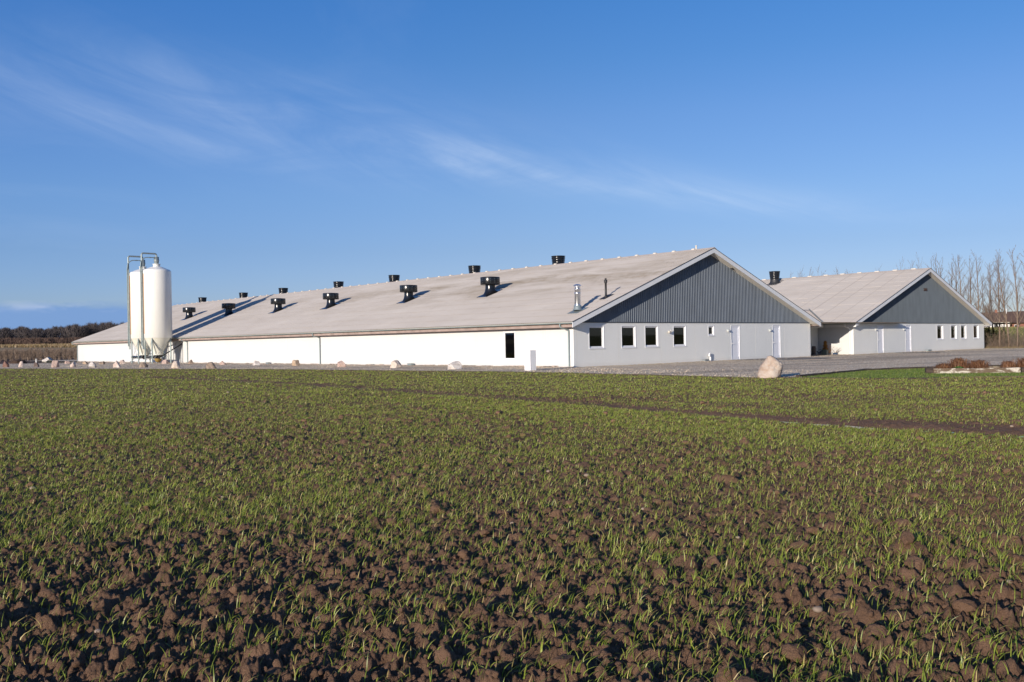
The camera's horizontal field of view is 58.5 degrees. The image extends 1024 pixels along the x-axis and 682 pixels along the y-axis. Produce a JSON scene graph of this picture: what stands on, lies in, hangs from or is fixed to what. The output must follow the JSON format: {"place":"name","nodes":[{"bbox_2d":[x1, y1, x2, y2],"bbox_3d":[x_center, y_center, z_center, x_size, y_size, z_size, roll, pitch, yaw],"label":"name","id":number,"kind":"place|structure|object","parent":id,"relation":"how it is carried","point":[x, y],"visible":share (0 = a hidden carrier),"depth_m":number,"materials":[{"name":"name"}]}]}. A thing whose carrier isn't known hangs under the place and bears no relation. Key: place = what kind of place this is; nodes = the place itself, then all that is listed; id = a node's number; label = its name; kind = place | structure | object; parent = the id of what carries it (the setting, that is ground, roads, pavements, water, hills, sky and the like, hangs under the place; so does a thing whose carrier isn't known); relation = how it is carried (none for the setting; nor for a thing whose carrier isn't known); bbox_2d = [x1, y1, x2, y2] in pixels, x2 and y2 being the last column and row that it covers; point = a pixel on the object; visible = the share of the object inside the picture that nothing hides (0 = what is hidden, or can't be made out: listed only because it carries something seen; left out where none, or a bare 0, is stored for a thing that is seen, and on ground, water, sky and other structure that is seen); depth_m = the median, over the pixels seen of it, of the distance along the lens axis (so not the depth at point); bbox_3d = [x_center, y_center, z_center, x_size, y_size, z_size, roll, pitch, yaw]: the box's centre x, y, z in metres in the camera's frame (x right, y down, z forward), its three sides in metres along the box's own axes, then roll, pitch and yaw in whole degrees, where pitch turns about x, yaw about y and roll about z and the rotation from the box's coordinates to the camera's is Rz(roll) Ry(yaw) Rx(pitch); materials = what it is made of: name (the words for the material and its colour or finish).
{"place":"outdoors","nodes":[
{"label":"outdoors","id":0,"kind":"place"},
{"bbox_2d":[0,369,1023,681],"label":"field","id":1,"kind":"structure","parent":0,"point":[106,663],"depth_m":5.96,"materials":[{"name":"green plant"}]},
{"bbox_2d":[0,368,1023,681],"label":"crop sprouts","id":2,"kind":"object","parent":1,"relation":"on","point":[834,438],"visible":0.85,"depth_m":9.34,"materials":[{"name":"green plant"}]},
{"bbox_2d":[0,389,1023,681],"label":"soil clods","id":3,"kind":"object","parent":1,"relation":"on","point":[790,651],"visible":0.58,"depth_m":5.15,"materials":[{"name":"brown soil"}]},
{"bbox_2d":[29,391,1013,632],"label":"field stones","id":4,"kind":"object","parent":1,"relation":"on","point":[816,609],"visible":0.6,"depth_m":6.03,"materials":[{"name":"stone"}]},
{"bbox_2d":[691,413,1023,436],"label":"rut","id":5,"kind":"structure","parent":1,"relation":"on","point":[858,427],"depth_m":14.21,"materials":[{"name":"black soil"}]},
{"bbox_2d":[941,376,1023,377],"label":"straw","id":6,"kind":"object","parent":1,"relation":"on","point":[984,376],"visible":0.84,"depth_m":27.91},
{"bbox_2d":[0,328,1023,363],"bbox_3d":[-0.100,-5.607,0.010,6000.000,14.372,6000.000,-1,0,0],"label":"ground","id":7,"kind":"structure","parent":0,"point":[28,361],"depth_m":170.39,"materials":[{"name":"brown soil"}]},
{"bbox_2d":[10,348,16,360],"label":"fruit tree","id":8,"kind":"object","parent":7,"relation":"on","point":[12,354],"visible":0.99,"depth_m":133.20,"materials":[{"name":"brown plant"}]},
{"bbox_2d":[8,359,26,363],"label":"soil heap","id":9,"kind":"object","parent":7,"relation":"on","point":[16,361],"visible":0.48,"depth_m":103.81,"materials":[{"name":"brown soil"}]},
{"bbox_2d":[0,347,76,360],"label":"orchard","id":10,"kind":"object","parent":7,"relation":"on","point":[22,353],"visible":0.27,"depth_m":144.83,"materials":[{"name":"brown plant"}]},
{"bbox_2d":[0,343,77,347],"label":"dry grass","id":11,"kind":"structure","parent":7,"relation":"on","point":[65,345],"depth_m":264.44,"materials":[{"name":"brown plant"}]},
{"bbox_2d":[0,337,82,344],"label":"scrub","id":12,"kind":"object","parent":7,"relation":"on","point":[32,340],"visible":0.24,"depth_m":346.05,"materials":[{"name":"brown plant"}]},
{"bbox_2d":[42,347,48,358],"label":"fruit tree","id":13,"kind":"object","parent":7,"relation":"on","point":[45,354],"visible":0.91,"depth_m":133.03,"materials":[{"name":"brown plant"}]},
{"bbox_2d":[42,357,52,362],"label":"boulder","id":14,"kind":"object","parent":7,"relation":"on","point":[48,360],"visible":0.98,"depth_m":110.85,"materials":[{"name":"white stone"}]},
{"bbox_2d":[0,321,123,340],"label":"woodland","id":15,"kind":"object","parent":7,"relation":"on","point":[75,330],"visible":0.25,"depth_m":441.33,"materials":[{"name":"plant"}]},
{"bbox_2d":[71,245,906,366],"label":"barn","id":16,"kind":"structure","parent":7,"relation":"on","point":[710,304],"depth_m":57.80,"materials":[{"name":"grey metal"}]},
{"bbox_2d":[133,343,181,361],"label":"feed auger","id":17,"kind":"object","parent":16,"relation":"attached to","point":[157,358],"visible":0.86,"depth_m":84.14,"materials":[{"name":"black plastic"}]},
{"bbox_2d":[503,331,515,360],"bbox_3d":[-0.118,0.266,50.847,0.145,1.664,1.008,-1,0,-42],"label":"window","id":18,"kind":"structure","parent":16,"relation":"in","point":[509,349],"depth_m":50.90,"materials":[{"name":"black glass"}]},
{"bbox_2d":[589,326,604,348],"bbox_3d":[4.430,-0.195,48.342,1.198,1.234,0.170,-1,0,-42],"label":"window","id":19,"kind":"structure","parent":16,"relation":"in","point":[596,333],"depth_m":48.43,"materials":[{"name":"black glass"}]},
{"bbox_2d":[621,326,635,347],"bbox_3d":[6.342,-0.226,50.066,1.208,1.234,0.170,-1,0,-42],"label":"window","id":20,"kind":"structure","parent":16,"relation":"in","point":[628,333],"depth_m":50.15,"materials":[{"name":"black glass"}]},
{"bbox_2d":[645,326,658,347],"bbox_3d":[7.806,-0.250,51.384,1.188,1.234,0.170,-1,0,-42],"label":"window","id":21,"kind":"structure","parent":16,"relation":"in","point":[651,332],"depth_m":51.46,"materials":[{"name":"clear glass"}]},
{"bbox_2d":[673,326,686,346],"bbox_3d":[9.693,-0.280,53.082,1.208,1.234,0.170,-1,0,-42],"label":"window","id":22,"kind":"structure","parent":16,"relation":"in","point":[679,332],"depth_m":53.16,"materials":[{"name":"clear glass"}]},
{"bbox_2d":[708,325,714,335],"bbox_3d":[11.961,-0.612,55.133,0.628,0.644,0.170,-1,0,-42],"label":"window","id":23,"kind":"structure","parent":16,"relation":"in","point":[710,327],"depth_m":55.19,"materials":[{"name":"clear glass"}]},
{"bbox_2d":[731,325,739,359],"bbox_3d":[13.843,0.082,56.799,0.950,2.135,0.205,-1,0,-42],"label":"door","id":24,"kind":"structure","parent":16,"relation":"in","point":[735,329],"depth_m":56.83,"materials":[{"name":"white metal"}]},
{"bbox_2d":[772,325,780,357],"bbox_3d":[17.290,0.026,59.905,0.950,2.135,0.205,-1,0,-42],"label":"door","id":25,"kind":"structure","parent":16,"relation":"in","point":[776,335],"depth_m":59.95,"materials":[{"name":"white metal"}]},
{"bbox_2d":[0,348,1023,376],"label":"gravel yard","id":26,"kind":"structure","parent":7,"relation":"on","point":[844,362],"depth_m":49.72,"materials":[{"name":"grey gravel"}]},
{"bbox_2d":[3,361,8,366],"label":"boulder","id":27,"kind":"object","parent":26,"relation":"on","point":[5,363],"visible":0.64,"depth_m":77.54,"materials":[{"name":"red stone"}]},
{"bbox_2d":[51,360,58,367],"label":"boulder","id":28,"kind":"object","parent":26,"relation":"on","point":[55,364],"visible":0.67,"depth_m":71.59,"materials":[{"name":"pink stone"}]},
{"bbox_2d":[89,362,96,367],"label":"boulder","id":29,"kind":"object","parent":26,"relation":"on","point":[92,364],"visible":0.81,"depth_m":68.81,"materials":[{"name":"white stone"}]},
{"bbox_2d":[113,361,120,367],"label":"boulder","id":30,"kind":"object","parent":26,"relation":"on","point":[116,364],"visible":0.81,"depth_m":67.19,"materials":[{"name":"beige stone"}]},
{"bbox_2d":[127,255,157,363],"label":"feed silo","id":31,"kind":"object","parent":26,"relation":"on","point":[133,307],"visible":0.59,"depth_m":84.75,"materials":[{"name":"white metal"}]},
{"bbox_2d":[139,362,147,367],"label":"boulder","id":32,"kind":"object","parent":26,"relation":"on","point":[143,364],"visible":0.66,"depth_m":65.10,"materials":[{"name":"grey stone"}]},
{"bbox_2d":[140,252,171,363],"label":"feed silo","id":33,"kind":"object","parent":26,"relation":"on","point":[156,305],"visible":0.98,"depth_m":82.35,"materials":[{"name":"white metal"}]},
{"bbox_2d":[171,361,179,367],"bbox_3d":[-22.553,1.627,61.379,0.590,0.628,0.501,-1,0,-20],"label":"boulder","id":34,"kind":"object","parent":26,"relation":"on","point":[175,364],"visible":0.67,"depth_m":61.19,"materials":[{"name":"beige stone"}]},
{"bbox_2d":[206,362,215,368],"bbox_3d":[-19.257,1.602,58.586,0.680,0.525,0.578,-1,0,-18],"label":"boulder","id":35,"kind":"object","parent":26,"relation":"on","point":[210,365],"visible":0.73,"depth_m":58.36,"materials":[{"name":"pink stone"}]},
{"bbox_2d":[292,360,299,365],"bbox_3d":[-14.703,1.536,62.199,0.510,0.524,0.434,-1,0,-13],"label":"boulder","id":36,"kind":"object","parent":26,"relation":"on","point":[295,362],"visible":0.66,"depth_m":62.05,"materials":[{"name":"beige stone"}]},
{"bbox_2d":[337,361,345,366],"bbox_3d":[-10.501,1.459,56.405,0.570,0.520,0.484,-1,0,-11],"label":"boulder","id":37,"kind":"object","parent":26,"relation":"on","point":[341,364],"visible":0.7,"depth_m":56.23,"materials":[{"name":"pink stone"}]},
{"bbox_2d":[390,360,401,367],"bbox_3d":[-6.580,1.349,51.782,0.650,0.557,0.552,-1,0,-7],"label":"boulder","id":38,"kind":"object","parent":26,"relation":"on","point":[395,363],"visible":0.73,"depth_m":51.66,"materials":[{"name":"beige stone"}]},
{"bbox_2d":[42,365,855,376],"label":"pebbles","id":39,"kind":"object","parent":26,"relation":"on","point":[595,370],"visible":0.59,"depth_m":42.49,"materials":[{"name":"grey stone"}]},
{"bbox_2d":[448,361,461,368],"bbox_3d":[-2.962,1.296,47.453,0.770,0.516,0.654,-1,0,-4],"label":"boulder","id":40,"kind":"object","parent":26,"relation":"on","point":[455,365],"visible":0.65,"depth_m":47.30,"materials":[{"name":"white stone"}]},
{"bbox_2d":[524,350,535,369],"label":"rendered pillar","id":41,"kind":"structure","parent":26,"relation":"on","point":[530,359],"depth_m":42.81,"materials":[{"name":"white"}]},
{"bbox_2d":[757,355,782,377],"bbox_3d":[8.615,0.874,30.558,0.850,0.788,0.722,-1,0,16],"label":"boulder","id":42,"kind":"object","parent":26,"relation":"on","point":[771,366],"visible":0.97,"depth_m":30.31,"materials":[{"name":"beige stone"}]},
{"bbox_2d":[739,357,825,359],"bbox_3d":[17.489,1.093,57.186,8.100,0.001,4.195,-1,0,-42],"label":"door apron","id":43,"kind":"object","parent":26,"relation":"on","point":[793,358],"depth_m":56.97,"materials":[{"name":"concrete"}]},
{"bbox_2d":[822,349,828,354],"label":"planter box","id":44,"kind":"object","parent":26,"relation":"on","point":[825,352],"visible":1,"depth_m":67.87,"materials":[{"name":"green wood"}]},
{"bbox_2d":[822,341,827,349],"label":"dead conifer","id":45,"kind":"object","parent":44,"relation":"on","point":[824,345],"visible":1,"depth_m":67.97,"materials":[{"name":"brown plant"}]},
{"bbox_2d":[895,351,942,352],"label":"door apron","id":46,"kind":"object","parent":26,"relation":"on","point":[921,352],"depth_m":69.41,"materials":[{"name":"concrete"}]},
{"bbox_2d":[804,309,823,354],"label":"connecting building","id":47,"kind":"structure","parent":7,"relation":"on","point":[814,335],"depth_m":68.98,"materials":[{"name":"grey"}]},
{"bbox_2d":[761,268,1023,354],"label":"barn","id":48,"kind":"structure","parent":7,"relation":"on","point":[934,310],"depth_m":74.47,"materials":[{"name":"grey metal"}]},
{"bbox_2d":[877,325,883,352],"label":"door","id":49,"kind":"structure","parent":48,"relation":"in","point":[880,328],"depth_m":70.03,"materials":[{"name":"white metal"}]},
{"bbox_2d":[905,325,911,351],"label":"door","id":50,"kind":"structure","parent":48,"relation":"in","point":[907,327],"depth_m":73.16,"materials":[{"name":"white metal"}]},
{"bbox_2d":[937,325,943,339],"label":"window","id":51,"kind":"structure","parent":48,"relation":"in","point":[940,336],"depth_m":77.26,"materials":[{"name":"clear glass"}]},
{"bbox_2d":[951,325,956,339],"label":"window","id":52,"kind":"structure","parent":48,"relation":"in","point":[953,327],"depth_m":79.15,"materials":[{"name":"white glass"}]},
{"bbox_2d":[961,325,966,338],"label":"window","id":53,"kind":"structure","parent":48,"relation":"in","point":[963,327],"depth_m":80.55,"materials":[{"name":"white glass"}]},
{"bbox_2d":[973,325,978,338],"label":"window","id":54,"kind":"structure","parent":48,"relation":"in","point":[975,327],"depth_m":82.30,"materials":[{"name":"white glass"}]},
{"bbox_2d":[936,260,950,280],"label":"bare tree","id":55,"kind":"object","parent":7,"relation":"on","point":[939,274],"visible":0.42,"depth_m":98.71,"materials":[{"name":"brown plant"}]},
{"bbox_2d":[947,262,960,293],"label":"bare tree","id":56,"kind":"object","parent":7,"relation":"on","point":[952,277],"visible":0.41,"depth_m":99.77,"materials":[{"name":"brown plant"}]},
{"bbox_2d":[945,256,974,306],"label":"bare tree","id":57,"kind":"object","parent":7,"relation":"on","point":[956,281],"visible":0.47,"depth_m":95.31,"materials":[{"name":"brown plant"}]},
{"bbox_2d":[952,254,972,302],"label":"bare tree","id":58,"kind":"object","parent":7,"relation":"on","point":[962,278],"visible":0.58,"depth_m":93.51,"materials":[{"name":"brown plant"}]},
{"bbox_2d":[960,257,986,313],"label":"bare tree","id":59,"kind":"object","parent":7,"relation":"on","point":[970,297],"visible":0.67,"depth_m":91.24,"materials":[{"name":"brown plant"}]},
{"bbox_2d":[964,252,991,316],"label":"bare tree","id":60,"kind":"object","parent":7,"relation":"on","point":[978,307],"visible":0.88,"depth_m":88.94,"materials":[{"name":"brown plant"}]},
{"bbox_2d":[973,277,994,327],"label":"bare tree","id":61,"kind":"object","parent":7,"relation":"on","point":[983,302],"visible":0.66,"depth_m":90.34,"materials":[{"name":"brown plant"}]},
{"bbox_2d":[984,326,992,346],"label":"evergreen bush","id":62,"kind":"object","parent":7,"relation":"on","point":[986,331],"visible":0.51,"depth_m":86.58,"materials":[{"name":"green plant"}]},
{"bbox_2d":[982,262,996,329],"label":"bare tree","id":63,"kind":"object","parent":7,"relation":"on","point":[989,282],"visible":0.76,"depth_m":91.18,"materials":[{"name":"brown plant"}]},
{"bbox_2d":[980,262,1000,340],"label":"bare tree","id":64,"kind":"object","parent":7,"relation":"on","point":[990,297],"visible":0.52,"depth_m":92.92,"materials":[{"name":"brown plant"}]},
{"bbox_2d":[985,328,1006,345],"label":"evergreen bush","id":65,"kind":"object","parent":7,"relation":"on","point":[997,334],"visible":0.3,"depth_m":89.00,"materials":[{"name":"green plant"}]},
{"bbox_2d":[983,310,1010,326],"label":"farmhouse","id":66,"kind":"object","parent":7,"relation":"on","point":[1008,318],"visible":0.27,"depth_m":218.66,"materials":[{"name":"red brick"}]},
{"bbox_2d":[985,263,1011,339],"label":"bare tree","id":67,"kind":"object","parent":7,"relation":"on","point":[1005,304],"visible":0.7,"depth_m":87.95,"materials":[{"name":"brown plant"}]},
{"bbox_2d":[987,249,1010,346],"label":"bare tree","id":68,"kind":"object","parent":7,"relation":"on","point":[998,288],"visible":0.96,"depth_m":85.94,"materials":[{"name":"brown plant"}]},
{"bbox_2d":[988,255,1011,344],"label":"bare tree","id":69,"kind":"object","parent":7,"relation":"on","point":[1005,312],"visible":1,"depth_m":85.00,"materials":[{"name":"brown plant"}]},
{"bbox_2d":[984,323,1023,347],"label":"undergrowth","id":70,"kind":"object","parent":7,"relation":"on","point":[1005,343],"visible":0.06,"depth_m":84.72,"materials":[{"name":"brown plant"}]},
{"bbox_2d":[984,345,1023,348],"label":"dead grass","id":71,"kind":"structure","parent":7,"relation":"on","point":[1004,347],"depth_m":84.03,"materials":[{"name":"brown plant"}]},
{"bbox_2d":[995,246,1023,347],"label":"bare tree","id":72,"kind":"object","parent":7,"relation":"on","point":[1017,303],"visible":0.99,"depth_m":84.09,"materials":[{"name":"brown plant"}]},
{"bbox_2d":[1009,311,1023,326],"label":"farmhouse","id":73,"kind":"object","parent":7,"relation":"on","point":[1012,316],"visible":0.13,"depth_m":221.60,"materials":[{"name":"red brick"}]},
{"bbox_2d":[1018,251,1023,320],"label":"bare tree","id":74,"kind":"object","parent":7,"relation":"on","point":[1022,285],"visible":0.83,"depth_m":86.84,"materials":[{"name":"brown plant"}]},
{"bbox_2d":[0,0,1023,329],"label":"sky","id":75,"kind":"structure","parent":0,"point":[252,147],"materials":[{"name":"blue"}]},
{"bbox_2d":[812,346,815,354],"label":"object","id":76,"kind":"structure","parent":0,"point":[813,349],"depth_m":68.00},
{"bbox_2d":[801,368,1023,377],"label":"lawn","id":77,"kind":"structure","parent":0,"point":[915,375],"depth_m":30.25,"materials":[{"name":"green plant"}]},
{"bbox_2d":[796,372,834,376],"bbox_3d":[10.498,1.175,31.547,0.164,0.138,3.116,-1,0,40],"label":"timber sleeper","id":78,"kind":"object","parent":77,"relation":"on","point":[813,374],"visible":0.54,"depth_m":31.38,"materials":[{"name":"wood"}]},
{"bbox_2d":[832,369,864,372],"bbox_3d":[12.471,1.143,33.848,0.171,0.138,2.867,-1,0,41],"label":"timber sleeper","id":79,"kind":"object","parent":77,"relation":"on","point":[848,371],"visible":0.49,"depth_m":33.72,"materials":[{"name":"wood"}]},
{"bbox_2d":[865,368,891,370],"bbox_3d":[14.122,1.115,35.373,1.598,0.142,0.157,-1,0,-31],"label":"timber sleeper","id":80,"kind":"object","parent":77,"relation":"on","point":[868,369],"visible":0.48,"depth_m":35.36,"materials":[{"name":"wood"}]},
{"bbox_2d":[892,367,927,369],"bbox_3d":[15.671,1.091,36.074,1.747,0.136,0.158,-1,0,-18],"label":"timber sleeper","id":81,"kind":"object","parent":77,"relation":"on","point":[907,367],"visible":0.46,"depth_m":35.96,"materials":[{"name":"wood"}]},
{"bbox_2d":[933,367,1020,373],"bbox_3d":[15.800,1.015,31.154,2.724,0.206,0.165,-1,0,12],"label":"painted timber","id":82,"kind":"object","parent":77,"relation":"on","point":[977,370],"visible":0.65,"depth_m":31.09,"materials":[{"name":"white wood"}]},
{"bbox_2d":[925,368,932,373],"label":"corner block","id":83,"kind":"structure","parent":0,"point":[929,370],"depth_m":31.36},
{"bbox_2d":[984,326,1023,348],"bbox_3d":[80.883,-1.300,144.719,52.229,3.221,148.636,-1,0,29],"label":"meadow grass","id":84,"kind":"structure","parent":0,"point":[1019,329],"depth_m":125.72,"materials":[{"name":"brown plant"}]},
{"label":"bed soil","id":85,"kind":"structure","parent":0,"visible":0},
{"bbox_2d":[933,363,953,368],"bbox_3d":[14.957,0.866,31.618,1.099,0.245,0.863,-1,0,0],"label":"dead perennial","id":86,"kind":"object","parent":85,"relation":"on","point":[942,365],"visible":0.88,"depth_m":31.50,"materials":[{"name":"brown plant"}]},
{"bbox_2d":[947,357,973,367],"bbox_3d":[15.474,0.768,31.721,1.090,0.424,1.014,-1,0,0],"label":"dead perennial","id":87,"kind":"object","parent":85,"relation":"on","point":[960,361],"visible":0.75,"depth_m":31.54,"materials":[{"name":"brown plant"}]},
{"bbox_2d":[968,359,991,367],"bbox_3d":[16.163,0.798,31.707,1.159,0.340,0.979,-1,0,0],"label":"dead perennial","id":88,"kind":"object","parent":85,"relation":"on","point":[979,363],"visible":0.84,"depth_m":31.57,"materials":[{"name":"brown plant"}]},
{"bbox_2d":[997,360,1015,367],"bbox_3d":[17.001,0.800,31.310,0.828,0.303,0.659,-1,0,19],"label":"dead perennial","id":89,"kind":"object","parent":85,"relation":"on","point":[1007,364],"visible":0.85,"depth_m":31.18,"materials":[{"name":"brown plant"}]},
{"bbox_2d":[1012,358,1023,367],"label":"dead perennial","id":90,"kind":"object","parent":85,"relation":"on","point":[1020,362],"visible":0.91,"depth_m":30.97,"materials":[{"name":"brown plant"}]}
]}

